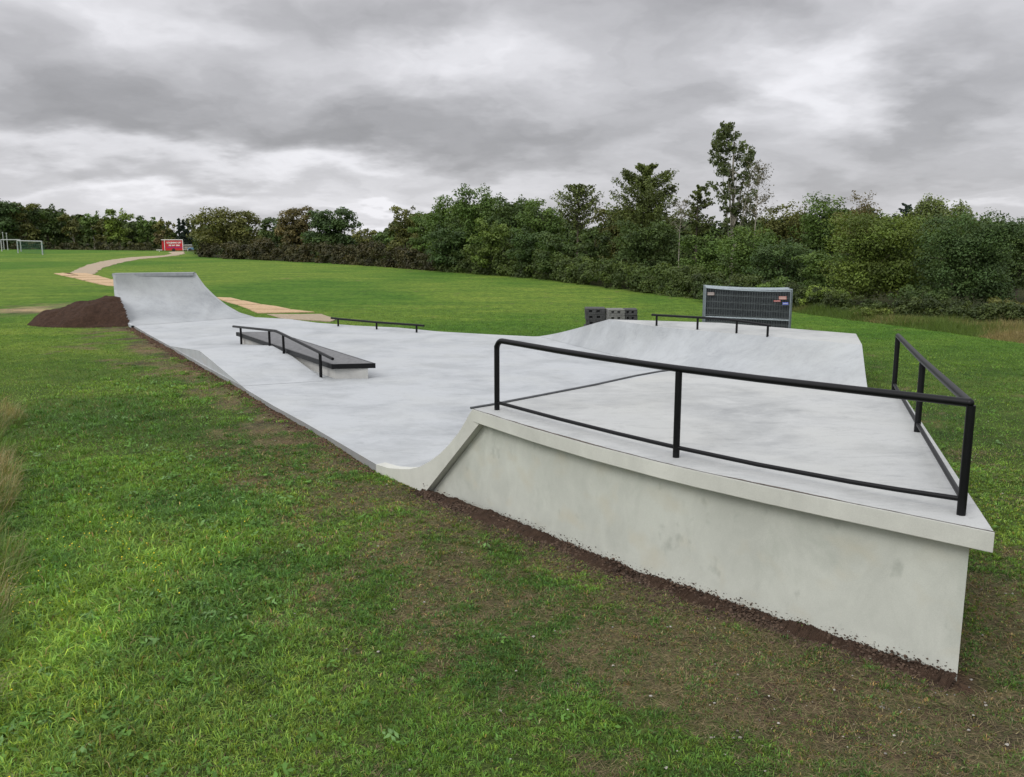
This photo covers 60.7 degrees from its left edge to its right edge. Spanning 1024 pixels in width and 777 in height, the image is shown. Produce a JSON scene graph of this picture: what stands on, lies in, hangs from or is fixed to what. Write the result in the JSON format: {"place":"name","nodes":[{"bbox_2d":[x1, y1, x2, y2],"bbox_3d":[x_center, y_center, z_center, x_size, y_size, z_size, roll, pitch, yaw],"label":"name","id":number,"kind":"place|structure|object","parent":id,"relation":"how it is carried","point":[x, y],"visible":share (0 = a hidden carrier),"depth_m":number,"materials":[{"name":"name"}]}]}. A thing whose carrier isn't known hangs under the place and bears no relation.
{"place":"outdoors","nodes":[
{"label":"outdoors","id":0,"kind":"place"},
{"bbox_2d":[0,390,55,705],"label":"dry grass","id":1,"kind":"structure","parent":0,"point":[8,476],"depth_m":9.62,"materials":[{"name":"green plant"}]},
{"bbox_2d":[70,251,184,273],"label":"path","id":2,"kind":"structure","parent":0,"point":[94,268],"depth_m":104.05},
{"bbox_2d":[232,325,333,377],"bbox_3d":[-6.153,-1.138,22.752,0.072,0.806,8.521,-6,12,-31],"label":"grind rail","id":3,"kind":"object","parent":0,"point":[320,354],"visible":0.82,"depth_m":22.07,"materials":[{"name":"black metal"}]},
{"bbox_2d":[267,314,334,321],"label":"path","id":4,"kind":"structure","parent":0,"point":[315,317],"depth_m":34.95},
{"bbox_2d":[132,317,667,470],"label":"pavement","id":5,"kind":"structure","parent":0,"point":[414,396],"depth_m":19.64,"materials":[{"name":"concrete"}]},
{"bbox_2d":[112,272,252,326],"bbox_3d":[-13.188,-3.410,34.054,3.736,2.130,4.808,10,14,44],"label":"quarter pipe","id":6,"kind":"object","parent":5,"relation":"on","point":[159,298],"visible":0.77,"depth_m":33.98,"materials":[{"name":"concrete"}]},
{"bbox_2d":[171,344,324,385],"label":"hump ramp","id":7,"kind":"structure","parent":5,"relation":"on","point":[244,364],"depth_m":20.99,"materials":[{"name":"concrete"}]},
{"bbox_2d":[236,332,375,378],"bbox_3d":[-5.601,-0.950,22.956,1.017,0.365,8.175,-6,12,-32],"label":"grind box","id":8,"kind":"object","parent":5,"relation":"on","point":[342,366],"visible":0.89,"depth_m":21.02,"materials":[{"name":"grey concrete"},{"name":"concrete"},{"name":"black painted steel"}]},
{"bbox_2d":[331,317,424,332],"bbox_3d":[-4.674,-2.180,30.049,4.268,0.334,0.074,7,12,33],"label":"grind rail","id":9,"kind":"object","parent":5,"relation":"on","point":[380,322],"visible":0.95,"depth_m":29.96,"materials":[{"name":"black metal"}]},
{"bbox_2d":[376,370,994,680],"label":"skate ramp","id":10,"kind":"structure","parent":5,"relation":"on","point":[881,568],"depth_m":8.38,"materials":[{"name":"concrete"}]},
{"bbox_2d":[494,333,975,515],"bbox_3d":[3.186,0.118,9.005,5.733,0.950,4.922,-3,10,-15],"label":"safety railing","id":11,"kind":"object","parent":10,"relation":"on","point":[961,398],"visible":0.94,"depth_m":7.90,"materials":[{"name":"black metal"}]},
{"bbox_2d":[540,319,866,386],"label":"bank ramp","id":12,"kind":"structure","parent":5,"relation":"on","point":[821,356],"depth_m":20.99,"materials":[{"name":"concrete"}]},
{"bbox_2d":[651,314,770,336],"bbox_3d":[4.869,-1.607,21.768,0.060,0.370,3.500,-9,13,-42],"label":"grind rail","id":13,"kind":"object","parent":12,"relation":"on","point":[718,318],"visible":1,"depth_m":21.59,"materials":[{"name":"black metal"}]},
{"bbox_2d":[0,236,1023,776],"bbox_3d":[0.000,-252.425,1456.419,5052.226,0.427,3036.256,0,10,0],"label":"ground","id":14,"kind":"structure","parent":0,"point":[32,284],"depth_m":11.62,"materials":[{"name":"green plant"}]},
{"bbox_2d":[0,200,26,242],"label":"broadleaf tree","id":15,"kind":"object","parent":14,"relation":"on","point":[7,223],"visible":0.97,"depth_m":199.83,"materials":[{"name":"green plant"}]},
{"bbox_2d":[6,202,47,241],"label":"broadleaf tree","id":16,"kind":"object","parent":14,"relation":"on","point":[27,227],"visible":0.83,"depth_m":202.99,"materials":[{"name":"green plant"}]},
{"bbox_2d":[16,240,45,254],"bbox_3d":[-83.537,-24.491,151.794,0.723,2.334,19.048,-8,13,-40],"label":"football goal","id":17,"kind":"object","parent":14,"relation":"on","point":[41,243],"visible":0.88,"depth_m":151.75,"materials":[{"name":"white paint"}]},
{"bbox_2d":[27,204,63,248],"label":"broadleaf tree","id":18,"kind":"object","parent":14,"relation":"on","point":[47,229],"visible":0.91,"depth_m":204.66,"materials":[{"name":"green plant"}]},
{"bbox_2d":[49,208,71,245],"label":"broadleaf tree","id":19,"kind":"object","parent":14,"relation":"on","point":[58,237],"visible":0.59,"depth_m":207.64,"materials":[{"name":"green plant"}]},
{"bbox_2d":[56,213,83,241],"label":"broadleaf tree","id":20,"kind":"object","parent":14,"relation":"on","point":[72,225],"visible":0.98,"depth_m":202.33,"materials":[{"name":"green plant"}]},
{"bbox_2d":[27,295,129,327],"bbox_3d":[-16.676,-2.944,33.136,7.961,1.130,5.890,0,10,0],"label":"soil heap","id":21,"kind":"object","parent":14,"relation":"on","point":[106,311],"visible":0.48,"depth_m":31.88,"materials":[{"name":"brown soil"}]},
{"bbox_2d":[0,241,162,250],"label":"hedge","id":22,"kind":"object","parent":14,"relation":"on","point":[100,245],"visible":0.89,"depth_m":192.74,"materials":[{"name":"green plant"}]},
{"bbox_2d":[78,210,103,248],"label":"broadleaf tree","id":23,"kind":"object","parent":14,"relation":"on","point":[88,220],"visible":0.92,"depth_m":202.25,"materials":[{"name":"green plant"}]},
{"bbox_2d":[0,203,183,247],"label":"woodland","id":24,"kind":"object","parent":14,"relation":"on","point":[82,240],"visible":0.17,"depth_m":217.83,"materials":[{"name":"green plant"}]},
{"bbox_2d":[75,277,108,280],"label":"ground board","id":25,"kind":"object","parent":14,"relation":"on","point":[96,278],"visible":0.71,"depth_m":65.79,"materials":[{"name":"brown wood"}]},
{"bbox_2d":[85,279,112,282],"bbox_3d":[-29.079,-7.580,62.093,1.874,0.080,5.028,-6,12,-30],"label":"ground board","id":26,"kind":"object","parent":14,"relation":"on","point":[103,281],"visible":0.59,"depth_m":61.57,"materials":[{"name":"brown wood"}]},
{"bbox_2d":[91,219,113,241],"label":"broadleaf tree","id":27,"kind":"object","parent":14,"relation":"on","point":[98,237],"visible":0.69,"depth_m":201.50,"materials":[{"name":"green plant"}]},
{"bbox_2d":[102,208,134,248],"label":"broadleaf tree","id":28,"kind":"object","parent":14,"relation":"on","point":[117,229],"visible":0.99,"depth_m":200.10,"materials":[{"name":"green plant"}]},
{"bbox_2d":[122,222,140,246],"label":"broadleaf tree","id":29,"kind":"object","parent":14,"relation":"on","point":[133,227],"visible":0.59,"depth_m":204.05,"materials":[{"name":"green plant"}]},
{"bbox_2d":[134,215,157,242],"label":"broadleaf tree","id":30,"kind":"object","parent":14,"relation":"on","point":[143,235],"visible":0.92,"depth_m":201.64,"materials":[{"name":"green plant"}]},
{"bbox_2d":[152,230,164,245],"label":"broadleaf tree","id":31,"kind":"object","parent":14,"relation":"on","point":[158,238],"visible":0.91,"depth_m":192.69,"materials":[{"name":"green plant"}]},
{"bbox_2d":[152,217,175,245],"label":"broadleaf tree","id":32,"kind":"object","parent":14,"relation":"on","point":[161,222],"visible":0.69,"depth_m":199.78,"materials":[{"name":"green plant"}]},
{"bbox_2d":[159,239,187,251],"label":"box trailer","id":33,"kind":"object","parent":14,"relation":"on","point":[171,244],"visible":1,"depth_m":172.18,"materials":[{"name":"metal"}]},
{"bbox_2d":[175,218,183,238],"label":"spruce tree","id":34,"kind":"object","parent":14,"relation":"on","point":[178,225],"visible":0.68,"depth_m":210.33,"materials":[{"name":"green plant"}]},
{"bbox_2d":[180,219,187,248],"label":"spruce tree","id":35,"kind":"object","parent":14,"relation":"on","point":[183,227],"visible":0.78,"depth_m":210.30,"materials":[{"name":"green plant"}]},
{"bbox_2d":[183,218,192,245],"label":"spruce tree","id":36,"kind":"object","parent":14,"relation":"on","point":[189,242],"visible":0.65,"depth_m":210.48,"materials":[{"name":"green plant"}]},
{"bbox_2d":[181,206,265,253],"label":"broadleaf tree","id":37,"kind":"object","parent":14,"relation":"on","point":[221,225],"visible":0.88,"depth_m":128.55,"materials":[{"name":"green plant"}]},
{"bbox_2d":[225,300,258,304],"bbox_3d":[-13.203,-4.181,42.806,1.051,0.080,2.972,-6,11,-29],"label":"ground board","id":38,"kind":"object","parent":14,"relation":"on","point":[239,302],"visible":0.79,"depth_m":42.62,"materials":[{"name":"brown wood"}]},
{"bbox_2d":[124,328,374,472],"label":"soil crumbs","id":39,"kind":"object","parent":14,"relation":"on","point":[175,353],"visible":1,"depth_m":17.84,"materials":[{"name":"brown soil"}]},
{"bbox_2d":[238,304,287,308],"bbox_3d":[-11.480,-3.690,40.011,1.534,0.080,3.675,-6,12,-32],"label":"ground board","id":40,"kind":"object","parent":14,"relation":"on","point":[256,306],"visible":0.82,"depth_m":40.24,"materials":[{"name":"brown wood"}]},
{"bbox_2d":[258,217,285,256],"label":"broadleaf tree","id":41,"kind":"object","parent":14,"relation":"on","point":[265,225],"visible":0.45,"depth_m":125.04,"materials":[{"name":"green plant"}]},
{"bbox_2d":[250,309,313,313],"bbox_3d":[-10.045,-3.318,37.893,3.163,0.080,1.766,0,10,0],"label":"ground board","id":42,"kind":"object","parent":14,"relation":"on","point":[258,311],"visible":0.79,"depth_m":37.62,"materials":[{"name":"brown wood"}]},
{"bbox_2d":[274,205,318,257],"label":"broadleaf tree","id":43,"kind":"object","parent":14,"relation":"on","point":[293,224],"visible":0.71,"depth_m":114.75,"materials":[{"name":"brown plant"}]},
{"bbox_2d":[195,237,436,270],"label":"hedge","id":44,"kind":"object","parent":14,"relation":"on","point":[407,258],"visible":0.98,"depth_m":102.04,"materials":[{"name":"green plant"}]},
{"bbox_2d":[300,207,363,254],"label":"broadleaf tree","id":45,"kind":"object","parent":14,"relation":"on","point":[326,224],"visible":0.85,"depth_m":106.48,"materials":[{"name":"green plant"}]},
{"bbox_2d":[351,228,377,258],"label":"broadleaf tree","id":46,"kind":"object","parent":14,"relation":"on","point":[358,234],"visible":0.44,"depth_m":101.55,"materials":[{"name":"green plant"}]},
{"bbox_2d":[372,231,394,262],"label":"broadleaf tree","id":47,"kind":"object","parent":14,"relation":"on","point":[384,240],"visible":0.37,"depth_m":96.20,"materials":[{"name":"green plant"}]},
{"bbox_2d":[384,205,422,261],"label":"broadleaf tree","id":48,"kind":"object","parent":14,"relation":"on","point":[403,235],"visible":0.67,"depth_m":89.77,"materials":[{"name":"green plant"}]},
{"bbox_2d":[407,211,435,252],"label":"broadleaf tree","id":49,"kind":"object","parent":14,"relation":"on","point":[419,220],"visible":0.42,"depth_m":85.99,"materials":[{"name":"green plant"}]},
{"bbox_2d":[421,223,473,270],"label":"broadleaf tree","id":50,"kind":"object","parent":14,"relation":"on","point":[449,243],"visible":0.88,"depth_m":76.90,"materials":[{"name":"green plant"}]},
{"bbox_2d":[420,194,479,269],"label":"broadleaf tree","id":51,"kind":"object","parent":14,"relation":"on","point":[435,219],"visible":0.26,"depth_m":81.32,"materials":[{"name":"green plant"}]},
{"bbox_2d":[442,183,502,258],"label":"broadleaf tree","id":52,"kind":"object","parent":14,"relation":"on","point":[460,205],"visible":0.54,"depth_m":77.33,"materials":[{"name":"green plant"}]},
{"bbox_2d":[463,218,513,267],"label":"broadleaf tree","id":53,"kind":"object","parent":14,"relation":"on","point":[491,243],"visible":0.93,"depth_m":71.22,"materials":[{"name":"green plant"}]},
{"bbox_2d":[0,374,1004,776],"bbox_3d":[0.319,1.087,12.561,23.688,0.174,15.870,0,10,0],"label":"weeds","id":54,"kind":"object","parent":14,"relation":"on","point":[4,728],"visible":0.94,"depth_m":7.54,"materials":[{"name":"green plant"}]},
{"bbox_2d":[0,356,1023,776],"bbox_3d":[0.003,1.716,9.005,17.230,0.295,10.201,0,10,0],"label":"grass","id":55,"kind":"structure","parent":14,"relation":"on","point":[110,674],"depth_m":7.08,"materials":[{"name":"green plant"}]},
{"bbox_2d":[481,192,544,261],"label":"broadleaf tree","id":56,"kind":"object","parent":14,"relation":"on","point":[508,218],"visible":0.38,"depth_m":75.36,"materials":[{"name":"green plant"}]},
{"bbox_2d":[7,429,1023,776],"bbox_3d":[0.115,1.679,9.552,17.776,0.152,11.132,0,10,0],"label":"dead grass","id":57,"kind":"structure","parent":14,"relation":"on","point":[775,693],"depth_m":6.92,"materials":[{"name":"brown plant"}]},
{"bbox_2d":[10,393,1023,776],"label":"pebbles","id":58,"kind":"object","parent":14,"relation":"on","point":[670,627],"visible":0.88,"depth_m":6.70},
{"bbox_2d":[506,224,551,276],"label":"broadleaf tree","id":59,"kind":"object","parent":14,"relation":"on","point":[525,251],"visible":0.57,"depth_m":67.31,"materials":[{"name":"green plant"}]},
{"bbox_2d":[513,198,569,254],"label":"broadleaf tree","id":60,"kind":"object","parent":14,"relation":"on","point":[549,225],"visible":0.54,"depth_m":71.75,"materials":[{"name":"green plant"}]},
{"bbox_2d":[535,229,586,272],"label":"broadleaf tree","id":61,"kind":"object","parent":14,"relation":"on","point":[566,247],"visible":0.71,"depth_m":63.53,"materials":[{"name":"green plant"}]},
{"bbox_2d":[431,246,706,297],"bbox_3d":[2.495,-8.929,63.259,3.848,2.494,39.638,-5,11,-25],"label":"hedge","id":62,"kind":"object","parent":14,"relation":"on","point":[666,280],"visible":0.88,"depth_m":57.47,"materials":[{"name":"green plant"}]},
{"bbox_2d":[550,183,603,258],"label":"broadleaf tree","id":63,"kind":"object","parent":14,"relation":"on","point":[578,194],"visible":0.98,"depth_m":66.37,"materials":[{"name":"green plant"}]},
{"bbox_2d":[574,227,614,281],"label":"broadleaf tree","id":64,"kind":"object","parent":14,"relation":"on","point":[590,249],"visible":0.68,"depth_m":60.64,"materials":[{"name":"green plant"}]},
{"bbox_2d":[191,202,1023,285],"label":"woodland","id":65,"kind":"object","parent":14,"relation":"on","point":[687,226],"visible":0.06,"depth_m":68.76,"materials":[{"name":"green plant"}]},
{"bbox_2d":[591,203,638,264],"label":"broadleaf tree","id":66,"kind":"object","parent":14,"relation":"on","point":[601,212],"visible":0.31,"depth_m":64.27,"materials":[{"name":"green plant"}]},
{"bbox_2d":[604,162,685,262],"bbox_3d":[9.071,-11.070,58.739,5.308,8.075,4.605,-5,11,-28],"label":"broadleaf tree","id":67,"kind":"object","parent":14,"relation":"on","point":[647,186],"visible":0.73,"depth_m":58.15,"materials":[{"name":"green plant"}]},
{"bbox_2d":[609,219,685,277],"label":"broadleaf tree","id":68,"kind":"object","parent":14,"relation":"on","point":[651,243],"visible":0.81,"depth_m":55.29,"materials":[{"name":"green plant"}]},
{"bbox_2d":[668,196,692,267],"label":"birch tree","id":69,"kind":"object","parent":14,"relation":"on","point":[681,210],"visible":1,"depth_m":53.99,"materials":[{"name":"green plant"}]},
{"bbox_2d":[418,489,959,690],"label":"soil bank","id":70,"kind":"structure","parent":14,"relation":"on","point":[801,629],"depth_m":8.05,"materials":[{"name":"brown soil"}]},
{"bbox_2d":[391,483,957,707],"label":"soil clods","id":71,"kind":"object","parent":70,"relation":"on","point":[755,619],"visible":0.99,"depth_m":8.01,"materials":[{"name":"brown soil"}]},
{"bbox_2d":[680,184,715,263],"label":"pine tree","id":72,"kind":"object","parent":14,"relation":"on","point":[703,227],"visible":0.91,"depth_m":56.87,"materials":[{"name":"green plant"}]},
{"bbox_2d":[676,225,737,283],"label":"broadleaf tree","id":73,"kind":"object","parent":14,"relation":"on","point":[705,258],"visible":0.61,"depth_m":50.56,"materials":[{"name":"green plant"}]},
{"bbox_2d":[693,278,745,299],"bbox_3d":[10.454,-4.883,43.002,2.773,1.105,1.988,-2,10,-9],"label":"leafy bush","id":74,"kind":"object","parent":14,"relation":"on","point":[731,284],"visible":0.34,"depth_m":42.65,"materials":[{"name":"green plant"}]},
{"bbox_2d":[700,121,763,269],"bbox_3d":[13.631,-11.499,54.830,3.707,10.282,2.452,0,10,0],"label":"poplar tree","id":75,"kind":"object","parent":14,"relation":"on","point":[718,143],"visible":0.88,"depth_m":54.30,"materials":[{"name":"green plant"}]},
{"bbox_2d":[706,224,788,279],"bbox_3d":[13.105,-7.088,48.213,4.484,3.875,3.324,0,10,0],"label":"broadleaf tree","id":76,"kind":"object","parent":14,"relation":"on","point":[740,260],"visible":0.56,"depth_m":47.56,"materials":[{"name":"green plant"}]},
{"bbox_2d":[703,286,792,327],"bbox_3d":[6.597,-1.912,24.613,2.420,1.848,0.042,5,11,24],"label":"barrier","id":77,"kind":"object","parent":14,"relation":"on","point":[742,307],"visible":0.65,"depth_m":24.51,"materials":[{"name":"metal"}]},
{"bbox_2d":[741,159,773,247],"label":"birch tree","id":78,"kind":"object","parent":14,"relation":"on","point":[764,168],"visible":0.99,"depth_m":52.70,"materials":[{"name":"green plant"}]},
{"bbox_2d":[755,276,805,296],"bbox_3d":[12.249,-4.507,40.082,2.634,1.290,1.610,0,10,0],"label":"leafy bush","id":79,"kind":"object","parent":14,"relation":"on","point":[777,285],"visible":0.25,"depth_m":39.96,"materials":[{"name":"green plant"}]},
{"bbox_2d":[754,199,813,280],"bbox_3d":[16.324,-8.541,52.096,4.030,5.395,3.002,0,10,0],"label":"broadleaf tree","id":80,"kind":"object","parent":14,"relation":"on","point":[776,227],"visible":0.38,"depth_m":51.45,"materials":[{"name":"green plant"}]},
{"bbox_2d":[741,237,828,283],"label":"broadleaf tree","id":81,"kind":"object","parent":14,"relation":"on","point":[764,253],"visible":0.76,"depth_m":43.77,"materials":[{"name":"green plant"}]},
{"bbox_2d":[783,191,856,278],"bbox_3d":[17.640,-8.358,50.075,4.298,5.733,2.820,0,10,0],"label":"broadleaf tree","id":82,"kind":"object","parent":14,"relation":"on","point":[811,224],"visible":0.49,"depth_m":49.42,"materials":[{"name":"green plant"}]},
{"bbox_2d":[791,250,854,288],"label":"broadleaf tree","id":83,"kind":"object","parent":14,"relation":"on","point":[818,256],"visible":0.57,"depth_m":41.99,"materials":[{"name":"green plant"}]},
{"bbox_2d":[796,284,852,305],"bbox_3d":[13.624,-4.019,38.126,2.314,1.021,1.745,0,10,0],"label":"leafy bush","id":84,"kind":"object","parent":14,"relation":"on","point":[808,293],"visible":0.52,"depth_m":37.83,"materials":[{"name":"green plant"}]},
{"bbox_2d":[825,210,874,291],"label":"broadleaf tree","id":85,"kind":"object","parent":14,"relation":"on","point":[836,213],"visible":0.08,"depth_m":48.01,"materials":[{"name":"green plant"}]},
{"bbox_2d":[682,271,1023,322],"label":"hedge","id":86,"kind":"object","parent":14,"relation":"on","point":[983,312],"visible":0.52,"depth_m":34.34,"materials":[{"name":"green plant"}]},
{"bbox_2d":[836,190,883,293],"bbox_3d":[18.611,-7.846,47.391,2.740,5.653,3.006,0,10,0],"label":"birch tree","id":87,"kind":"object","parent":14,"relation":"on","point":[865,208],"visible":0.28,"depth_m":46.79,"materials":[{"name":"green plant"}]},
{"bbox_2d":[849,306,892,315],"bbox_3d":[14.031,-2.998,34.076,1.610,0.421,0.918,0,10,0],"label":"leafy bush","id":88,"kind":"object","parent":14,"relation":"on","point":[863,310],"visible":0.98,"depth_m":33.88,"materials":[{"name":"green plant"}]},
{"bbox_2d":[815,209,933,299],"bbox_3d":[16.325,-5.802,39.271,4.906,4.440,3.689,0,10,0],"label":"broadleaf tree","id":89,"kind":"object","parent":14,"relation":"on","point":[868,249],"visible":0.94,"depth_m":38.60,"materials":[{"name":"green plant"}]},
{"bbox_2d":[893,203,913,231],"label":"pine tree","id":90,"kind":"object","parent":14,"relation":"on","point":[907,208],"visible":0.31,"depth_m":58.73,"materials":[{"name":"green plant"}]},
{"bbox_2d":[889,226,949,297],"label":"broadleaf tree","id":91,"kind":"object","parent":14,"relation":"on","point":[924,241],"visible":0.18,"depth_m":40.00,"materials":[{"name":"green plant"}]},
{"bbox_2d":[886,284,954,309],"bbox_3d":[16.711,-3.624,35.785,2.462,1.210,1.806,0,10,0],"label":"leafy bush","id":92,"kind":"object","parent":14,"relation":"on","point":[908,293],"visible":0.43,"depth_m":35.39,"materials":[{"name":"green plant"}]},
{"bbox_2d":[901,193,950,292],"bbox_3d":[23.326,-8.121,49.064,3.033,5.616,1.746,3,10,18],"label":"willow tree","id":93,"kind":"object","parent":14,"relation":"on","point":[924,207],"visible":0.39,"depth_m":48.55,"materials":[{"name":"green plant"}]},
{"bbox_2d":[929,199,980,283],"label":"willow tree","id":94,"kind":"object","parent":14,"relation":"on","point":[962,207],"visible":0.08,"depth_m":47.77,"materials":[{"name":"green plant"}]},
{"bbox_2d":[909,207,1023,304],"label":"broadleaf tree","id":95,"kind":"object","parent":14,"relation":"on","point":[959,253],"visible":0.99,"depth_m":36.21,"materials":[{"name":"green plant"}]},
{"bbox_2d":[987,296,1023,315],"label":"leafy bush","id":96,"kind":"object","parent":14,"relation":"on","point":[998,299],"visible":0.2,"depth_m":33.84,"materials":[{"name":"green plant"}]},
{"bbox_2d":[994,218,1023,299],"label":"broadleaf tree","id":97,"kind":"object","parent":14,"relation":"on","point":[1016,272],"visible":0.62,"depth_m":43.11,"materials":[{"name":"green plant"}]},
{"bbox_2d":[0,0,1023,235],"label":"sky","id":98,"kind":"structure","parent":0,"point":[170,110],"materials":[{"name":"grey"}]},
{"bbox_2d":[585,314,605,319],"bbox_3d":[2.579,-2.239,27.122,0.620,0.175,0.700,1,10,3],"label":"concrete block","id":99,"kind":"object","parent":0,"point":[595,316],"depth_m":26.78,"materials":[{"name":"grey concrete"}]},
{"bbox_2d":[585,307,605,313],"bbox_3d":[2.567,-2.417,27.090,0.620,0.175,0.700,1,10,3],"label":"concrete block","id":100,"kind":"object","parent":99,"relation":"on","point":[595,310],"depth_m":26.75,"materials":[{"name":"grey concrete"}]},
{"bbox_2d":[606,314,624,319],"bbox_3d":[3.140,-2.162,26.672,0.500,0.175,0.600,-1,10,-3],"label":"concrete block","id":101,"kind":"object","parent":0,"point":[619,317],"depth_m":26.39,"materials":[{"name":"grey concrete"}]},
{"bbox_2d":[605,308,624,314],"bbox_3d":[3.140,-2.344,26.663,0.500,0.175,0.600,0,10,-3],"label":"concrete block","id":102,"kind":"object","parent":101,"relation":"on","point":[615,311],"depth_m":26.38,"materials":[{"name":"grey concrete"}]},
{"bbox_2d":[623,308,637,314],"bbox_3d":[3.600,-2.348,26.682,0.400,0.175,0.600,1,10,3],"label":"concrete block","id":103,"kind":"object","parent":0,"point":[631,311],"depth_m":26.39,"materials":[{"name":"grey concrete"}]},
{"bbox_2d":[792,302,1023,343],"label":"rough grass","id":104,"kind":"structure","parent":0,"point":[1011,330],"depth_m":31.38,"materials":[{"name":"green plant"}]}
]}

